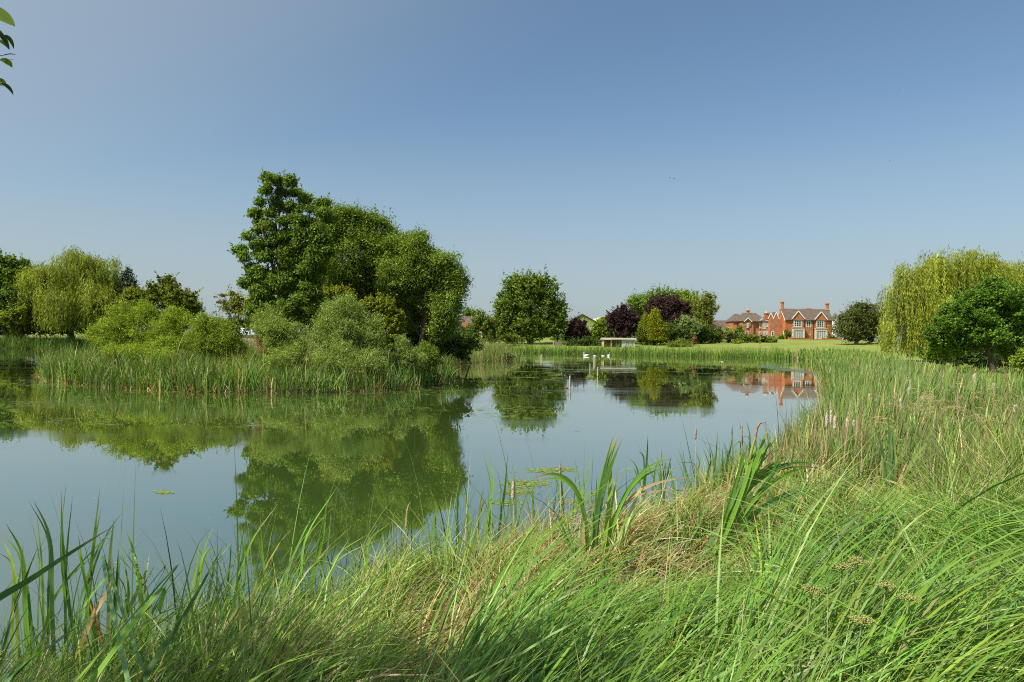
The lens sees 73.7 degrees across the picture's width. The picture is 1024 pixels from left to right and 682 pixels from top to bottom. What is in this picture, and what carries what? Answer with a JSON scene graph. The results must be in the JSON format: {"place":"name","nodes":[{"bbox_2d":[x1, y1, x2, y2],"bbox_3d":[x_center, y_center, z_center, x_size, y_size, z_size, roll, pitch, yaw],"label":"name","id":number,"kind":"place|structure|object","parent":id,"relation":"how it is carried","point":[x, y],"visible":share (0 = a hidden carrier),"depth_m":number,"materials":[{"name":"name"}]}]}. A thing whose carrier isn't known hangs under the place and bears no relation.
{"place":"outdoors","nodes":[
{"label":"outdoors","id":0,"kind":"place"},
{"bbox_2d":[240,328,257,344],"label":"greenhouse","id":1,"kind":"object","parent":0,"point":[249,335],"visible":0.14,"depth_m":100.10,"materials":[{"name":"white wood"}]},
{"bbox_2d":[0,348,826,680],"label":"water","id":2,"kind":"structure","parent":0,"point":[182,446],"depth_m":15.16,"materials":[{"name":"blue liquid"}]},
{"bbox_2d":[26,333,460,393],"bbox_3d":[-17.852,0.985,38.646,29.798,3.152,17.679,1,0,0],"label":"reed bed","id":3,"kind":"object","parent":2,"relation":"in","point":[84,368],"visible":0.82,"depth_m":32.94,"materials":[{"name":"green plant"}]},
{"bbox_2d":[0,379,567,427],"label":"pond weed","id":4,"kind":"object","parent":2,"relation":"on","point":[276,401],"visible":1,"depth_m":24.80,"materials":[{"name":"green plant"}]},
{"bbox_2d":[153,466,648,506],"bbox_3d":[-1.394,2.473,11.994,8.801,0.004,3.437,1,0,0],"label":"duckweed","id":5,"kind":"object","parent":2,"relation":"on","point":[518,490],"visible":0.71,"depth_m":11.74,"materials":[{"name":"green plant"}]},
{"bbox_2d":[465,355,755,381],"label":"pond weed","id":6,"kind":"object","parent":2,"relation":"on","point":[618,369],"visible":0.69,"depth_m":62.93,"materials":[{"name":"green plant"}]},
{"bbox_2d":[483,336,796,358],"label":"reed bed","id":7,"kind":"object","parent":2,"relation":"in","point":[626,350],"visible":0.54,"depth_m":134.36,"materials":[{"name":"green plant"}]},
{"bbox_2d":[616,421,750,516],"bbox_3d":[2.201,1.780,8.598,1.767,1.587,0.148,1,0,0],"label":"cattail plant","id":8,"kind":"object","parent":2,"relation":"in","point":[664,476],"visible":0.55,"depth_m":8.60,"materials":[{"name":"green plant"}]},
{"bbox_2d":[760,366,817,373],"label":"water ripple","id":9,"kind":"object","parent":2,"relation":"on","point":[777,368],"visible":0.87,"depth_m":68.41},
{"bbox_2d":[0,331,1023,656],"bbox_3d":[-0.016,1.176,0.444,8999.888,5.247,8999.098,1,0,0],"label":"ground","id":10,"kind":"structure","parent":0,"point":[806,345],"depth_m":131.73,"materials":[{"name":"green plant"}]},
{"bbox_2d":[0,7,14,93],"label":"overhanging tree","id":11,"kind":"object","parent":10,"relation":"on","point":[6,17],"visible":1,"depth_m":2.36,"materials":[{"name":"green plant"}]},
{"bbox_2d":[0,303,26,336],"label":"tree","id":12,"kind":"object","parent":10,"relation":"on","point":[13,321],"visible":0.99,"depth_m":120.86,"materials":[{"name":"green plant"}]},
{"bbox_2d":[0,248,38,337],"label":"tree","id":13,"kind":"object","parent":10,"relation":"on","point":[8,270],"visible":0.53,"depth_m":126.18,"materials":[{"name":"green plant"}]},
{"bbox_2d":[0,283,47,340],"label":"tree","id":14,"kind":"object","parent":10,"relation":"on","point":[12,302],"visible":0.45,"depth_m":122.98,"materials":[{"name":"green plant"}]},
{"bbox_2d":[0,320,87,339],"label":"hedge","id":15,"kind":"object","parent":10,"relation":"on","point":[34,332],"visible":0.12,"depth_m":128.71,"materials":[{"name":"green plant"}]},
{"bbox_2d":[13,244,126,337],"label":"weeping willow","id":16,"kind":"object","parent":10,"relation":"on","point":[71,288],"visible":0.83,"depth_m":123.25,"materials":[{"name":"green plant"}]},
{"bbox_2d":[0,488,159,681],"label":"cattail plant","id":17,"kind":"object","parent":10,"relation":"on","point":[51,599],"visible":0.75,"depth_m":3.61,"materials":[{"name":"green plant"}]},
{"bbox_2d":[0,331,186,349],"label":"reed bed","id":18,"kind":"object","parent":10,"relation":"on","point":[53,343],"visible":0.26,"depth_m":120.62,"materials":[{"name":"green plant"}]},
{"bbox_2d":[0,526,223,681],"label":"cattail plant","id":19,"kind":"object","parent":10,"relation":"on","point":[147,672],"visible":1,"depth_m":2.11,"materials":[{"name":"green plant"}]},
{"bbox_2d":[83,283,155,321],"bbox_3d":[-27.535,-1.128,47.928,5.122,6.012,2.626,1,0,0],"label":"hawthorn","id":20,"kind":"object","parent":10,"relation":"on","point":[132,294],"visible":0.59,"depth_m":47.59,"materials":[{"name":"green plant"}]},
{"bbox_2d":[105,264,140,314],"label":"conifer","id":21,"kind":"object","parent":10,"relation":"on","point":[126,275],"visible":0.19,"depth_m":127.33,"materials":[{"name":"green plant"}]},
{"bbox_2d":[77,290,196,363],"bbox_3d":[-20.508,-0.422,37.775,7.783,4.886,4.709,1,0,20],"label":"sallow bush","id":22,"kind":"object","parent":10,"relation":"on","point":[126,325],"visible":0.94,"depth_m":37.96,"materials":[{"name":"green plant"}]},
{"bbox_2d":[141,270,205,350],"bbox_3d":[-23.197,-1.465,46.906,4.116,6.684,3.132,1,0,-27],"label":"hawthorn","id":23,"kind":"object","parent":10,"relation":"on","point":[164,290],"visible":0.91,"depth_m":46.60,"materials":[{"name":"green plant"}]},
{"bbox_2d":[155,306,254,328],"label":"bush","id":24,"kind":"object","parent":10,"relation":"on","point":[157,317],"visible":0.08,"depth_m":117.31,"materials":[{"name":"green plant"}]},
{"bbox_2d":[177,309,255,362],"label":"sallow bush","id":25,"kind":"object","parent":10,"relation":"on","point":[206,328],"visible":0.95,"depth_m":37.11,"materials":[{"name":"green plant"}]},
{"bbox_2d":[213,283,251,352],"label":"hawthorn","id":26,"kind":"object","parent":10,"relation":"on","point":[237,300],"visible":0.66,"depth_m":52.85,"materials":[{"name":"green plant"}]},
{"bbox_2d":[251,331,272,363],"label":"dry shrub","id":27,"kind":"object","parent":10,"relation":"on","point":[259,344],"visible":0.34,"depth_m":35.34,"materials":[{"name":"brown plant"}]},
{"bbox_2d":[243,303,316,369],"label":"sallow bush","id":28,"kind":"object","parent":10,"relation":"on","point":[276,329],"visible":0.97,"depth_m":34.67,"materials":[{"name":"green plant"}]},
{"bbox_2d":[227,166,341,322],"bbox_3d":[-13.098,-3.879,38.867,6.810,11.775,2.750,1,0,0],"label":"ash tree","id":29,"kind":"object","parent":10,"relation":"on","point":[301,272],"visible":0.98,"depth_m":38.55,"materials":[{"name":"green plant"}]},
{"bbox_2d":[189,489,388,624],"bbox_3d":[-1.581,1.783,4.551,1.492,1.578,0.387,1,0,0],"label":"cattail plant","id":30,"kind":"object","parent":10,"relation":"on","point":[245,556],"visible":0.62,"depth_m":4.62,"materials":[{"name":"green plant"}]},
{"bbox_2d":[318,282,357,361],"bbox_3d":[-9.680,-0.598,38.063,2.374,5.375,1.292,1,0,0],"label":"hawthorn","id":31,"kind":"object","parent":10,"relation":"on","point":[341,289],"visible":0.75,"depth_m":37.86,"materials":[{"name":"green plant"}]},
{"bbox_2d":[299,291,390,377],"bbox_3d":[-8.419,-0.249,34.672,4.762,4.845,4.465,1,0,-15],"label":"sallow bush","id":32,"kind":"object","parent":10,"relation":"on","point":[339,327],"visible":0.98,"depth_m":34.74,"materials":[{"name":"green plant"}]},
{"bbox_2d":[229,292,464,353],"bbox_3d":[-11.707,-2.212,48.897,16.680,8.527,5.330,1,0,0],"label":"understorey tree","id":33,"kind":"object","parent":10,"relation":"on","point":[239,320],"visible":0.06,"depth_m":48.40,"materials":[{"name":"green plant"}]},
{"bbox_2d":[300,198,413,353],"bbox_3d":[-9.875,-3.465,43.246,8.090,11.082,5.280,1,0,0],"label":"crack willow","id":34,"kind":"object","parent":10,"relation":"on","point":[349,229],"visible":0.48,"depth_m":42.41,"materials":[{"name":"green plant"}]},
{"bbox_2d":[234,331,521,364],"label":"reed bed","id":35,"kind":"object","parent":10,"relation":"on","point":[480,355],"visible":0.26,"depth_m":82.19,"materials":[{"name":"green plant"}]},
{"bbox_2d":[357,289,409,357],"bbox_3d":[-7.490,-0.427,39.140,3.361,5.168,2.057,1,0,0],"label":"hawthorn","id":36,"kind":"object","parent":10,"relation":"on","point":[371,303],"visible":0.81,"depth_m":38.66,"materials":[{"name":"green plant"}]},
{"bbox_2d":[390,333,429,375],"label":"shrub","id":37,"kind":"object","parent":10,"relation":"on","point":[410,356],"visible":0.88,"depth_m":35.75,"materials":[{"name":"green plant"}]},
{"bbox_2d":[362,221,473,353],"bbox_3d":[-5.752,-2.463,42.905,7.128,9.680,5.671,1,0,0],"label":"crack willow","id":38,"kind":"object","parent":10,"relation":"on","point":[433,305],"visible":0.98,"depth_m":41.53,"materials":[{"name":"green plant"}]},
{"bbox_2d":[374,327,475,363],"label":"shrub","id":39,"kind":"object","parent":10,"relation":"on","point":[457,347],"visible":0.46,"depth_m":44.63,"materials":[{"name":"green plant"}]},
{"bbox_2d":[413,338,445,373],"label":"shrub","id":40,"kind":"object","parent":10,"relation":"on","point":[433,355],"visible":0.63,"depth_m":37.23,"materials":[{"name":"green plant"}]},
{"bbox_2d":[451,325,486,363],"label":"shrub","id":41,"kind":"object","parent":10,"relation":"on","point":[471,334],"visible":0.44,"depth_m":71.69,"materials":[{"name":"green plant"}]},
{"bbox_2d":[460,316,482,339],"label":"brick cottage","id":42,"kind":"structure","parent":10,"relation":"on","point":[468,319],"depth_m":176.13,"materials":[{"name":"brick"}]},
{"bbox_2d":[462,305,480,316],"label":"tree","id":43,"kind":"object","parent":10,"relation":"on","point":[468,312],"visible":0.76,"depth_m":199.14,"materials":[{"name":"green plant"}]},
{"bbox_2d":[465,306,500,343],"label":"tree","id":44,"kind":"object","parent":10,"relation":"on","point":[484,324],"visible":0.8,"depth_m":151.33,"materials":[{"name":"green plant"}]},
{"bbox_2d":[385,449,591,564],"bbox_3d":[-0.256,1.943,6.904,2.116,1.709,0.228,1,0,-3],"label":"cattail plant","id":45,"kind":"object","parent":10,"relation":"on","point":[480,509],"visible":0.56,"depth_m":6.90,"materials":[{"name":"green plant"}]},
{"bbox_2d":[488,346,518,359],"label":"sallow bush","id":46,"kind":"object","parent":10,"relation":"on","point":[509,356],"visible":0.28,"depth_m":87.62,"materials":[{"name":"green plant"}]},
{"bbox_2d":[0,400,1023,681],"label":"sedge","id":47,"kind":"object","parent":10,"relation":"on","point":[208,640],"visible":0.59,"depth_m":3.89,"materials":[{"name":"green plant"}]},
{"bbox_2d":[745,421,766,473],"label":"bent stalk","id":48,"kind":"object","parent":47,"relation":"on","point":[753,443],"visible":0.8,"depth_m":5.59,"materials":[{"name":"plant"}]},
{"bbox_2d":[498,331,525,345],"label":"shrub","id":49,"kind":"object","parent":10,"relation":"on","point":[508,337],"visible":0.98,"depth_m":157.42,"materials":[{"name":"green plant"}]},
{"bbox_2d":[511,470,514,535],"bbox_3d":[0.007,1.665,6.401,0.036,0.909,0.036,1,0,0],"label":"cattail","id":50,"kind":"object","parent":10,"relation":"on","point":[513,490],"visible":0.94,"depth_m":6.39},
{"bbox_2d":[489,263,572,343],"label":"round tree","id":51,"kind":"object","parent":10,"relation":"on","point":[516,311],"visible":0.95,"depth_m":163.17,"materials":[{"name":"green plant"}]},
{"bbox_2d":[559,454,560,536],"bbox_3d":[0.464,1.580,6.600,0.026,0.969,0.019,1,0,0],"label":"cattail","id":52,"kind":"object","parent":10,"relation":"on","point":[560,485],"visible":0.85,"depth_m":6.60},
{"bbox_2d":[563,312,591,340],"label":"purple tree","id":53,"kind":"object","parent":10,"relation":"on","point":[578,329],"visible":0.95,"depth_m":165.06,"materials":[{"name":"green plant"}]},
{"bbox_2d":[561,334,601,345],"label":"shrub","id":54,"kind":"object","parent":10,"relation":"on","point":[583,341],"visible":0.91,"depth_m":156.44,"materials":[{"name":"green plant"}]},
{"bbox_2d":[589,315,611,340],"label":"shrub","id":55,"kind":"object","parent":10,"relation":"on","point":[599,330],"visible":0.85,"depth_m":171.09,"materials":[{"name":"green plant"}]},
{"bbox_2d":[534,434,693,558],"bbox_3d":[0.798,1.251,5.088,1.335,1.137,0.130,1,0,-20],"label":"cattail plant","id":56,"kind":"object","parent":10,"relation":"on","point":[606,476],"visible":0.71,"depth_m":5.03,"materials":[{"name":"green plant"}]},
{"bbox_2d":[600,338,636,346],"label":"cabin","id":57,"kind":"object","parent":10,"relation":"on","point":[622,342],"visible":0.76,"depth_m":151.44,"materials":[{"name":"white paint"}]},
{"bbox_2d":[603,302,641,337],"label":"purple tree","id":58,"kind":"object","parent":10,"relation":"on","point":[621,321],"visible":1,"depth_m":163.93,"materials":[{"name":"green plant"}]},
{"bbox_2d":[228,418,1023,681],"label":"long grass","id":59,"kind":"structure","parent":10,"relation":"on","point":[964,619],"depth_m":2.79,"materials":[{"name":"green plant"}]},
{"bbox_2d":[550,319,719,341],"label":"understorey","id":60,"kind":"object","parent":10,"relation":"on","point":[560,337],"visible":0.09,"depth_m":177.01,"materials":[{"name":"green plant"}]},
{"bbox_2d":[636,312,651,338],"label":"golden conifer","id":61,"kind":"object","parent":10,"relation":"on","point":[644,321],"visible":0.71,"depth_m":159.94,"materials":[{"name":"green plant"}]},
{"bbox_2d":[635,325,665,344],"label":"shrub","id":62,"kind":"object","parent":10,"relation":"on","point":[642,341],"visible":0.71,"depth_m":159.38,"materials":[{"name":"green plant"}]},
{"bbox_2d":[643,306,671,344],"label":"golden conifer","id":63,"kind":"object","parent":10,"relation":"on","point":[655,326],"visible":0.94,"depth_m":158.75,"materials":[{"name":"yellow plant"}]},
{"bbox_2d":[624,282,700,321],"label":"tree","id":64,"kind":"object","parent":10,"relation":"on","point":[640,298],"visible":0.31,"depth_m":203.25,"materials":[{"name":"green plant"}]},
{"bbox_2d":[639,290,694,326],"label":"copper beech","id":65,"kind":"object","parent":10,"relation":"on","point":[673,308],"visible":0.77,"depth_m":183.28,"materials":[{"name":"purple plant"}]},
{"bbox_2d":[664,323,691,343],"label":"shrub","id":66,"kind":"object","parent":10,"relation":"on","point":[675,333],"visible":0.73,"depth_m":161.06,"materials":[{"name":"green plant"}]},
{"bbox_2d":[665,334,693,346],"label":"clipped mound","id":67,"kind":"object","parent":10,"relation":"on","point":[679,341],"visible":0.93,"depth_m":149.41,"materials":[{"name":"green plant"}]},
{"bbox_2d":[676,312,704,343],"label":"tree","id":68,"kind":"object","parent":10,"relation":"on","point":[693,327],"visible":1,"depth_m":161.58,"materials":[{"name":"green plant"}]},
{"bbox_2d":[677,289,703,316],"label":"tree","id":69,"kind":"object","parent":10,"relation":"on","point":[685,296],"visible":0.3,"depth_m":198.12,"materials":[{"name":"green plant"}]},
{"bbox_2d":[694,428,696,489],"bbox_3d":[2.146,1.528,8.000,0.031,1.206,0.028,1,0,0],"label":"cattail","id":70,"kind":"object","parent":10,"relation":"on","point":[695,434],"visible":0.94,"depth_m":8.00},
{"bbox_2d":[687,323,716,343],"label":"shrub","id":71,"kind":"object","parent":10,"relation":"on","point":[704,335],"visible":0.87,"depth_m":163.08,"materials":[{"name":"green plant"}]},
{"bbox_2d":[689,289,721,329],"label":"birch tree","id":72,"kind":"object","parent":10,"relation":"on","point":[704,314],"visible":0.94,"depth_m":171.15,"materials":[{"name":"green plant"}]},
{"bbox_2d":[707,325,728,342],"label":"shrub","id":73,"kind":"object","parent":10,"relation":"on","point":[718,335],"visible":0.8,"depth_m":165.26,"materials":[{"name":"green plant"}]},
{"bbox_2d":[712,320,728,338],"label":"outbuilding","id":74,"kind":"structure","parent":10,"relation":"on","point":[720,323],"depth_m":202.62,"materials":[{"name":"red brick"}]},
{"bbox_2d":[720,324,734,338],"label":"garden shrub","id":75,"kind":"object","parent":10,"relation":"on","point":[726,330],"visible":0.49,"depth_m":167.82,"materials":[{"name":"green plant"}]},
{"bbox_2d":[724,333,736,342],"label":"garden shrub","id":76,"kind":"object","parent":10,"relation":"on","point":[730,338],"visible":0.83,"depth_m":164.38,"materials":[{"name":"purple plant"}]},
{"bbox_2d":[733,322,744,334],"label":"garden shrub","id":77,"kind":"object","parent":10,"relation":"on","point":[740,328],"visible":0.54,"depth_m":167.57,"materials":[{"name":"green plant"}]},
{"bbox_2d":[737,330,749,342],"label":"garden shrub","id":78,"kind":"object","parent":10,"relation":"on","point":[742,336],"visible":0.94,"depth_m":164.49,"materials":[{"name":"green plant"}]},
{"bbox_2d":[725,308,763,336],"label":"brick house","id":79,"kind":"structure","parent":10,"relation":"on","point":[751,321],"depth_m":193.45,"materials":[{"name":"brick"}]},
{"bbox_2d":[747,331,759,341],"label":"garden shrub","id":80,"kind":"object","parent":10,"relation":"on","point":[752,338],"visible":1,"depth_m":164.49,"materials":[{"name":"green plant"}]},
{"bbox_2d":[699,425,831,555],"bbox_3d":[2.131,1.210,5.626,1.376,1.027,0.271,1,0,-16],"label":"cattail plant","id":81,"kind":"object","parent":10,"relation":"on","point":[757,459],"visible":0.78,"depth_m":5.55,"materials":[{"name":"green plant"}]},
{"bbox_2d":[764,334,777,342],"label":"garden shrub","id":82,"kind":"object","parent":10,"relation":"on","point":[770,339],"visible":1,"depth_m":164.66,"materials":[{"name":"green plant"}]},
{"bbox_2d":[784,328,792,338],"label":"garden shrub","id":83,"kind":"object","parent":10,"relation":"on","point":[788,333],"visible":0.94,"depth_m":185.58,"materials":[{"name":"green plant"}]},
{"bbox_2d":[761,301,832,339],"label":"brick house","id":84,"kind":"structure","parent":10,"relation":"on","point":[801,323],"depth_m":189.01,"materials":[{"name":"brick"}]},
{"bbox_2d":[793,320,801,326],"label":"window","id":85,"kind":"structure","parent":84,"relation":"in","point":[797,323],"depth_m":188.75,"materials":[{"name":"white paint"}]},
{"bbox_2d":[792,328,804,337],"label":"bay window","id":86,"kind":"structure","parent":84,"relation":"in","point":[797,332],"depth_m":188.11,"materials":[{"name":"stone"}]},
{"bbox_2d":[816,321,824,327],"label":"window","id":87,"kind":"structure","parent":84,"relation":"in","point":[819,324],"depth_m":188.75,"materials":[{"name":"white paint"}]},
{"bbox_2d":[814,328,827,338],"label":"bay window","id":88,"kind":"structure","parent":84,"relation":"in","point":[819,332],"depth_m":188.11,"materials":[{"name":"stone"}]},
{"bbox_2d":[801,584,825,668],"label":"umbel plant","id":89,"kind":"object","parent":10,"relation":"on","point":[812,590],"visible":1,"depth_m":2.50,"materials":[{"name":"beige plant"}]},
{"bbox_2d":[788,337,841,339],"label":"garden wall","id":90,"kind":"structure","parent":10,"relation":"on","point":[810,338],"depth_m":182.35,"materials":[{"name":"orange brick"}]},
{"bbox_2d":[825,412,828,445],"bbox_3d":[4.341,1.428,9.431,0.049,1.084,0.048,1,0,0],"label":"cattail","id":91,"kind":"object","parent":10,"relation":"on","point":[826,422],"visible":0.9,"depth_m":9.42},
{"bbox_2d":[833,415,836,440],"bbox_3d":[4.379,1.417,9.267,0.047,1.013,0.046,1,0,0],"label":"cattail","id":92,"kind":"object","parent":10,"relation":"on","point":[834,422],"visible":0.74,"depth_m":9.25},
{"bbox_2d":[828,561,853,619],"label":"umbel plant","id":93,"kind":"object","parent":10,"relation":"on","point":[841,566],"visible":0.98,"depth_m":2.75,"materials":[{"name":"beige plant"}]},
{"bbox_2d":[825,296,885,344],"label":"holm oak","id":94,"kind":"object","parent":10,"relation":"on","point":[857,322],"visible":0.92,"depth_m":148.52,"materials":[{"name":"green plant"}]},
{"bbox_2d":[691,347,1023,520],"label":"reed bed","id":95,"kind":"object","parent":10,"relation":"on","point":[850,376],"visible":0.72,"depth_m":11.13,"materials":[{"name":"green plant"}]},
{"bbox_2d":[848,555,870,618],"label":"umbel plant","id":96,"kind":"object","parent":10,"relation":"on","point":[858,560],"visible":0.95,"depth_m":2.75,"materials":[{"name":"beige plant"}]},
{"bbox_2d":[849,615,878,680],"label":"umbel plant","id":97,"kind":"object","parent":10,"relation":"on","point":[864,621],"visible":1,"depth_m":2.30,"materials":[{"name":"beige plant"}]},
{"bbox_2d":[875,577,898,629],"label":"umbel plant","id":98,"kind":"object","parent":10,"relation":"on","point":[887,585],"visible":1,"depth_m":2.60,"materials":[{"name":"beige plant"}]},
{"bbox_2d":[776,361,1023,538],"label":"meadow grass","id":99,"kind":"structure","parent":10,"relation":"on","point":[974,464],"depth_m":5.84,"materials":[{"name":"green plant"}]},
{"bbox_2d":[894,590,922,645],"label":"umbel plant","id":100,"kind":"object","parent":10,"relation":"on","point":[907,597],"visible":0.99,"depth_m":2.50,"materials":[{"name":"beige plant"}]},
{"bbox_2d":[868,411,954,497],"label":"cattail plant","id":101,"kind":"object","parent":10,"relation":"on","point":[892,460],"visible":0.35,"depth_m":7.27,"materials":[{"name":"green plant"}]},
{"bbox_2d":[916,342,963,368],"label":"shrub","id":102,"kind":"object","parent":10,"relation":"on","point":[928,355],"visible":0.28,"depth_m":51.89,"materials":[{"name":"green plant"}]},
{"bbox_2d":[873,244,1023,358],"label":"weeping willow","id":103,"kind":"object","parent":10,"relation":"on","point":[914,310],"visible":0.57,"depth_m":76.84,"materials":[{"name":"green plant"}]},
{"bbox_2d":[907,339,1015,368],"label":"undergrowth","id":104,"kind":"object","parent":10,"relation":"on","point":[977,359],"visible":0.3,"depth_m":59.56,"materials":[{"name":"green plant"}]},
{"bbox_2d":[920,270,1023,373],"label":"field maple","id":105,"kind":"object","parent":10,"relation":"on","point":[992,308],"visible":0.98,"depth_m":49.42,"materials":[{"name":"green plant"}]},
{"bbox_2d":[1004,342,1023,377],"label":"shrub","id":106,"kind":"object","parent":10,"relation":"on","point":[1018,361],"visible":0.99,"depth_m":44.00,"materials":[{"name":"green plant"}]},
{"bbox_2d":[0,0,1023,339],"label":"sky","id":107,"kind":"structure","parent":0,"point":[520,134],"materials":[{"name":"blue"}]},
{"bbox_2d":[563,314,595,331],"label":"barn","id":108,"kind":"structure","parent":0,"point":[589,323],"depth_m":240.00,"materials":[{"name":"stone"}]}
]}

